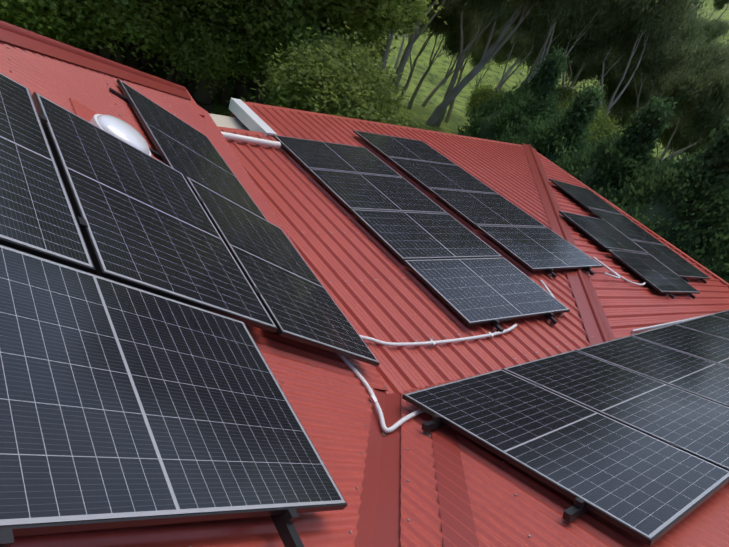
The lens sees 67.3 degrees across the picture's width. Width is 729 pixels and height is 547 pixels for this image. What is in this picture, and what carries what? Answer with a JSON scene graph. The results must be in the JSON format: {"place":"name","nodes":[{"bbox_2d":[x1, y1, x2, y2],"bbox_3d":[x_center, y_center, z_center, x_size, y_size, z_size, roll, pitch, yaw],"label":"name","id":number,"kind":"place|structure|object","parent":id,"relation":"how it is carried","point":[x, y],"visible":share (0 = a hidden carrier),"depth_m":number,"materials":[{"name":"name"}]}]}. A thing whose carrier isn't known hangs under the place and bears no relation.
{"place":"outdoors","nodes":[
{"label":"outdoors","id":0,"kind":"place"},
{"bbox_2d":[25,0,728,160],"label":"terrain","id":1,"kind":"structure","parent":0,"point":[433,78],"depth_m":59.63,"materials":[{"name":"green plant"}]},
{"bbox_2d":[0,4,55,32],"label":"gully tree","id":2,"kind":"object","parent":1,"relation":"on","point":[5,20],"depth_m":12.28,"materials":[{"name":"green plant"}]},
{"bbox_2d":[0,8,119,53],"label":"gully tree","id":3,"kind":"object","parent":1,"relation":"on","point":[73,30],"depth_m":13.04,"materials":[{"name":"green plant"}]},
{"bbox_2d":[86,33,100,54],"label":"gully tree","id":4,"kind":"object","parent":1,"relation":"on","point":[94,50],"depth_m":15.97,"materials":[{"name":"green plant"}]},
{"bbox_2d":[0,0,206,69],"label":"gully tree","id":5,"kind":"object","parent":1,"relation":"on","point":[138,19],"visible":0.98,"depth_m":12.24,"materials":[{"name":"green plant"}]},
{"bbox_2d":[172,60,189,87],"bbox_3d":[-4.356,-10.062,16.349,8.120,9.386,7.245,22,31,-5],"label":"gully tree","id":6,"kind":"object","parent":1,"relation":"on","point":[180,83],"visible":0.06,"depth_m":16.85,"materials":[{"name":"green plant"}]},
{"bbox_2d":[97,0,270,60],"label":"gully tree","id":7,"kind":"object","parent":1,"relation":"on","point":[107,54],"visible":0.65,"depth_m":13.22,"materials":[{"name":"green plant"}]},
{"bbox_2d":[186,73,197,95],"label":"gully tree","id":8,"kind":"object","parent":1,"relation":"on","point":[190,88],"visible":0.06,"depth_m":16.97,"materials":[{"name":"green plant"}]},
{"bbox_2d":[125,0,274,104],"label":"gully tree","id":9,"kind":"object","parent":1,"relation":"on","point":[224,94],"visible":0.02,"depth_m":15.12,"materials":[{"name":"green plant"}]},
{"bbox_2d":[192,70,219,113],"bbox_3d":[-1.799,-8.535,15.074,7.946,10.294,8.905,6,36,-29],"label":"gully tree","id":10,"kind":"object","parent":1,"relation":"on","point":[202,98],"visible":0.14,"depth_m":15.90,"materials":[{"name":"green plant"}]},
{"bbox_2d":[135,0,284,101],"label":"gully tree","id":11,"kind":"object","parent":1,"relation":"on","point":[198,48],"visible":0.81,"depth_m":13.98,"materials":[{"name":"green plant"}]},
{"bbox_2d":[210,114,249,130],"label":"house walls","id":12,"kind":"structure","parent":1,"relation":"on","point":[227,121],"depth_m":9.17,"materials":[{"name":"beige paint"}]},
{"bbox_2d":[217,101,728,287],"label":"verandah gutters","id":13,"kind":"object","parent":12,"relation":"on","point":[699,265],"visible":0.1,"depth_m":12.28,"materials":[{"name":"red metal"}]},
{"bbox_2d":[176,0,305,101],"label":"gully tree","id":14,"kind":"object","parent":1,"relation":"on","point":[239,91],"visible":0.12,"depth_m":17.28,"materials":[{"name":"green plant"}]},
{"bbox_2d":[177,0,338,103],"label":"gully tree","id":15,"kind":"object","parent":1,"relation":"on","point":[280,10],"visible":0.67,"depth_m":14.29,"materials":[{"name":"green plant"}]},
{"bbox_2d":[123,0,428,68],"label":"gully tree","id":16,"kind":"object","parent":1,"relation":"on","point":[129,58],"visible":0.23,"depth_m":15.86,"materials":[{"name":"green plant"}]},
{"bbox_2d":[232,18,418,126],"bbox_3d":[-0.978,-3.863,13.855,4.817,4.438,4.930,15,32,-16],"label":"bush","id":17,"kind":"object","parent":1,"relation":"on","point":[333,77],"visible":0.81,"depth_m":12.33,"materials":[{"name":"green plant"}]},
{"bbox_2d":[296,22,382,64],"bbox_3d":[-1.886,-8.270,20.128,5.194,4.443,4.121,33,32,12],"label":"gully tree","id":18,"kind":"object","parent":1,"relation":"on","point":[358,44],"depth_m":19.35,"materials":[{"name":"green plant"}]},
{"bbox_2d":[274,0,447,105],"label":"gully tree","id":19,"kind":"object","parent":1,"relation":"on","point":[373,16],"visible":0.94,"depth_m":15.29,"materials":[{"name":"green plant"}]},
{"bbox_2d":[364,30,386,56],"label":"bush","id":20,"kind":"object","parent":1,"relation":"on","point":[374,40],"depth_m":24.95,"materials":[{"name":"green plant"}]},
{"bbox_2d":[371,35,394,63],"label":"bush","id":21,"kind":"object","parent":1,"relation":"on","point":[381,50],"depth_m":29.71,"materials":[{"name":"green plant"}]},
{"bbox_2d":[379,29,393,71],"bbox_3d":[0.788,-11.098,21.237,4.878,9.688,6.772,21,33,-11],"label":"eucalypt tree","id":22,"kind":"object","parent":1,"relation":"on","point":[385,53],"visible":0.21,"depth_m":22.46,"materials":[{"name":"grey plant"}]},
{"bbox_2d":[394,30,404,67],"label":"tree","id":23,"kind":"object","parent":1,"relation":"on","point":[399,54],"visible":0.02,"depth_m":56.29,"materials":[{"name":"grey plant"}]},
{"bbox_2d":[392,0,445,91],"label":"eucalypt tree","id":24,"kind":"object","parent":1,"relation":"on","point":[408,48],"visible":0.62,"depth_m":23.73,"materials":[{"name":"grey plant"}]},
{"bbox_2d":[397,13,446,101],"bbox_3d":[3.125,-15.323,35.625,6.527,8.808,4.851,32,32,11],"label":"tree","id":25,"kind":"object","parent":1,"relation":"on","point":[412,67],"visible":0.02,"depth_m":35.66,"materials":[{"name":"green plant"}]},
{"bbox_2d":[410,0,459,19],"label":"tree","id":26,"kind":"object","parent":1,"relation":"on","point":[440,3],"visible":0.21,"depth_m":26.85,"materials":[{"name":"green plant"}]},
{"bbox_2d":[407,0,487,109],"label":"tree","id":27,"kind":"object","parent":1,"relation":"on","point":[451,32],"visible":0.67,"depth_m":29.79,"materials":[{"name":"green plant"}]},
{"bbox_2d":[421,21,522,106],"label":"tree","id":28,"kind":"object","parent":1,"relation":"on","point":[442,81],"visible":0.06,"depth_m":41.21,"materials":[{"name":"green plant"}]},
{"bbox_2d":[442,0,512,122],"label":"tree","id":29,"kind":"object","parent":1,"relation":"on","point":[486,33],"visible":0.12,"depth_m":34.94,"materials":[{"name":"green plant"}]},
{"bbox_2d":[461,78,509,123],"bbox_3d":[7.253,-8.817,31.057,3.966,3.570,3.876,18,32,-12],"label":"understorey bush","id":30,"kind":"object","parent":1,"relation":"on","point":[477,94],"visible":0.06,"depth_m":30.45,"materials":[{"name":"green plant"}]},
{"bbox_2d":[435,0,540,126],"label":"eucalypt tree","id":31,"kind":"object","parent":1,"relation":"on","point":[481,6],"visible":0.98,"depth_m":23.12,"materials":[{"name":"green plant"}]},
{"bbox_2d":[468,88,512,121],"bbox_3d":[5.761,-5.562,22.397,3.795,3.416,3.708,-11,46,-45],"label":"understorey bush","id":32,"kind":"object","parent":1,"relation":"on","point":[482,100],"depth_m":21.52,"materials":[{"name":"green plant"}]},
{"bbox_2d":[465,35,516,116],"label":"tree","id":33,"kind":"object","parent":1,"relation":"on","point":[476,58],"visible":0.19,"depth_m":45.95,"materials":[{"name":"green plant"}]},
{"bbox_2d":[499,59,519,85],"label":"eucalypt tree","id":34,"kind":"object","parent":1,"relation":"on","point":[507,74],"depth_m":64.19,"materials":[{"name":"grey plant"}]},
{"bbox_2d":[472,0,555,126],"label":"tree","id":35,"kind":"object","parent":1,"relation":"on","point":[529,29],"visible":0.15,"depth_m":33.56,"materials":[{"name":"green plant"}]},
{"bbox_2d":[457,44,571,142],"bbox_3d":[5.887,-5.463,20.044,4.431,5.633,4.236,33,32,13],"label":"bush","id":36,"kind":"object","parent":1,"relation":"on","point":[534,98],"visible":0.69,"depth_m":19.14,"materials":[{"name":"green plant"}]},
{"bbox_2d":[425,0,657,126],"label":"eucalypt tree","id":37,"kind":"object","parent":1,"relation":"on","point":[486,57],"visible":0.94,"depth_m":24.28,"materials":[{"name":"grey plant"}]},
{"bbox_2d":[502,25,597,88],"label":"eucalypt tree","id":38,"kind":"object","parent":1,"relation":"on","point":[574,68],"visible":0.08,"depth_m":40.07,"materials":[{"name":"green plant"}]},
{"bbox_2d":[496,76,605,169],"bbox_3d":[6.261,-3.989,18.284,3.932,5.414,3.891,19,31,-10],"label":"bush","id":39,"kind":"object","parent":1,"relation":"on","point":[552,139],"visible":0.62,"depth_m":17.61,"materials":[{"name":"green plant"}]},
{"bbox_2d":[520,0,635,86],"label":"eucalypt tree","id":40,"kind":"object","parent":1,"relation":"on","point":[596,47],"visible":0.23,"depth_m":25.36,"materials":[{"name":"green plant"}]},
{"bbox_2d":[552,78,613,121],"bbox_3d":[8.682,-6.247,24.456,3.607,4.673,4.043,-2,40,-38],"label":"hillside shrub","id":41,"kind":"object","parent":1,"relation":"on","point":[565,92],"visible":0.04,"depth_m":23.25,"materials":[{"name":"green plant"}]},
{"bbox_2d":[554,95,625,148],"bbox_3d":[8.365,-5.123,22.605,3.465,4.490,3.884,-2,40,-38],"label":"understorey bush","id":42,"kind":"object","parent":1,"relation":"on","point":[601,123],"visible":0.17,"depth_m":21.44,"materials":[{"name":"green plant"}]},
{"bbox_2d":[514,0,676,81],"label":"eucalypt tree","id":43,"kind":"object","parent":1,"relation":"on","point":[558,10],"visible":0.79,"depth_m":22.89,"materials":[{"name":"green plant"}]},
{"bbox_2d":[535,12,668,90],"bbox_3d":[10.496,-10.829,29.189,6.004,11.924,8.335,5,36,-25],"label":"eucalypt tree","id":44,"kind":"object","parent":1,"relation":"on","point":[575,78],"depth_m":28.54,"materials":[{"name":"green plant"}]},
{"bbox_2d":[547,95,681,203],"bbox_3d":[7.301,-2.765,16.758,4.646,5.876,4.539,18,32,-12],"label":"bush","id":45,"kind":"object","parent":1,"relation":"on","point":[627,152],"visible":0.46,"depth_m":15.70,"materials":[{"name":"green plant"}]},
{"bbox_2d":[577,43,665,118],"bbox_3d":[17.168,-11.699,39.572,8.384,11.994,6.039,14,35,-24],"label":"eucalypt tree","id":46,"kind":"object","parent":1,"relation":"on","point":[628,98],"visible":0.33,"depth_m":37.35,"materials":[{"name":"green plant"}]},
{"bbox_2d":[598,92,662,129],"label":"bush","id":47,"kind":"object","parent":1,"relation":"on","point":[623,122],"visible":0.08,"depth_m":45.02,"materials":[{"name":"green plant"}]},
{"bbox_2d":[599,0,720,115],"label":"eucalypt tree","id":48,"kind":"object","parent":1,"relation":"on","point":[645,44],"visible":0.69,"depth_m":25.22,"materials":[{"name":"green plant"}]},
{"bbox_2d":[593,114,728,259],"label":"bush","id":49,"kind":"object","parent":1,"relation":"on","point":[671,200],"visible":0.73,"depth_m":14.06,"materials":[{"name":"green plant"}]},
{"bbox_2d":[606,2,728,122],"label":"eucalypt tree","id":50,"kind":"object","parent":1,"relation":"on","point":[651,74],"visible":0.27,"depth_m":32.30,"materials":[{"name":"green plant"}]},
{"bbox_2d":[623,102,712,160],"bbox_3d":[21.395,-8.779,39.730,7.099,10.961,8.291,28,33,9],"label":"eucalypt tree","id":51,"kind":"object","parent":1,"relation":"on","point":[675,143],"visible":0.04,"depth_m":37.36,"materials":[{"name":"green plant"}]},
{"bbox_2d":[652,30,728,165],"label":"eucalypt tree","id":52,"kind":"object","parent":1,"relation":"on","point":[704,80],"visible":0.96,"depth_m":23.76,"materials":[{"name":"green plant"}]},
{"bbox_2d":[674,217,728,282],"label":"bush","id":53,"kind":"object","parent":1,"relation":"on","point":[716,262],"visible":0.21,"depth_m":13.45,"materials":[{"name":"green plant"}]},
{"bbox_2d":[684,15,728,47],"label":"eucalypt tree","id":54,"kind":"object","parent":1,"relation":"on","point":[722,27],"visible":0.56,"depth_m":78.12,"materials":[{"name":"green plant"}]},
{"bbox_2d":[707,0,728,19],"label":"tree","id":55,"kind":"object","parent":1,"relation":"on","point":[720,4],"visible":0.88,"depth_m":132.11,"materials":[{"name":"green plant"}]},
{"bbox_2d":[354,386,478,546],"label":"roof flashing","id":56,"kind":"object","parent":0,"point":[379,520],"visible":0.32,"depth_m":3.01,"materials":[{"name":"red metal"}]},
{"bbox_2d":[538,154,728,338],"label":"verandah roof","id":57,"kind":"object","parent":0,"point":[658,307],"visible":0.25,"depth_m":9.03,"materials":[{"name":"red metal"}]},
{"bbox_2d":[7,46,703,546],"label":"roof screws","id":58,"kind":"object","parent":57,"relation":"on","point":[375,280],"visible":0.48,"depth_m":5.74,"materials":[{"name":"red metal"}]},
{"bbox_2d":[0,40,387,546],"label":"roof","id":59,"kind":"structure","parent":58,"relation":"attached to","point":[327,395],"depth_m":3.30,"materials":[{"name":"red metal"}]},
{"bbox_2d":[0,20,190,99],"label":"hip cap","id":60,"kind":"object","parent":59,"relation":"attached to","point":[18,36],"visible":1,"depth_m":4.98,"materials":[{"name":"red metal"}]},
{"bbox_2d":[69,98,154,157],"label":"skylight dome","id":61,"kind":"structure","parent":59,"relation":"on","point":[124,131],"depth_m":4.00,"materials":[{"name":"white plastic"}]},
{"bbox_2d":[0,73,379,546],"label":"solar array","id":62,"kind":"object","parent":59,"relation":"on","point":[139,385],"visible":0.94,"depth_m":2.24,"materials":[{"name":"black"}]},
{"bbox_2d":[186,90,204,117],"bbox_3d":[-2.814,-2.246,6.987,1.330,0.100,0.785,-3,41,-38],"label":"flashing","id":63,"kind":"object","parent":59,"relation":"attached to","point":[196,107],"visible":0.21,"depth_m":7.26,"materials":[{"name":"red metal"}]},
{"bbox_2d":[221,103,590,394],"bbox_3d":[2.438,-1.232,9.648,10.402,0.650,7.416,-3,41,-38],"label":"verandah roof","id":64,"kind":"object","parent":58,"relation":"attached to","point":[410,307],"visible":0.56,"depth_m":6.15,"materials":[{"name":"red metal"}]},
{"bbox_2d":[221,131,280,148],"bbox_3d":[-1.720,-1.927,7.826,1.076,0.109,0.104,4,37,-32],"label":"pvc vent pipe","id":65,"kind":"object","parent":64,"relation":"on","point":[251,140],"visible":0.88,"depth_m":7.85,"materials":[{"name":"white plastic"}]},
{"bbox_2d":[229,98,276,135],"bbox_3d":[-1.865,-2.523,9.029,0.180,0.320,1.511,-3,41,-38],"label":"white barge cap","id":66,"kind":"object","parent":64,"relation":"on","point":[245,114],"visible":0.91,"depth_m":8.98,"materials":[{"name":"white metal"}]},
{"bbox_2d":[273,130,602,332],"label":"solar panels","id":67,"kind":"object","parent":64,"relation":"on","point":[468,277],"visible":0.96,"depth_m":7.54,"materials":[{"name":"black"}]},
{"bbox_2d":[337,257,646,432],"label":"conduit runs","id":68,"kind":"object","parent":64,"relation":"on","point":[374,401],"visible":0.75,"depth_m":4.70,"materials":[{"name":"white plastic"}]},
{"bbox_2d":[522,143,615,344],"bbox_3d":[3.667,-1.376,10.693,0.419,0.686,10.535,25,31,-1],"label":"ridge cap","id":69,"kind":"object","parent":64,"relation":"on","point":[598,329],"visible":0.83,"depth_m":7.67,"materials":[{"name":"red"}]},
{"bbox_2d":[400,369,728,546],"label":"roof","id":70,"kind":"structure","parent":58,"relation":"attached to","point":[504,516],"depth_m":2.94,"materials":[{"name":"red metal"}]},
{"bbox_2d":[402,310,728,545],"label":"solar panel array","id":71,"kind":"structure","parent":70,"relation":"on","point":[629,434],"depth_m":3.83,"materials":[{"name":"black"}]},
{"bbox_2d":[548,178,710,298],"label":"solar panels","id":72,"kind":"object","parent":57,"relation":"on","point":[654,262],"visible":0.96,"depth_m":10.55,"materials":[{"name":"black"}]},
{"bbox_2d":[630,313,713,334],"bbox_3d":[7.023,0.625,9.725,9.250,0.100,0.125,-3,41,-38],"label":"conduit","id":73,"kind":"object","parent":57,"relation":"on","point":[639,330],"visible":0.23,"depth_m":7.29,"materials":[{"name":"grey plastic"}]}
]}

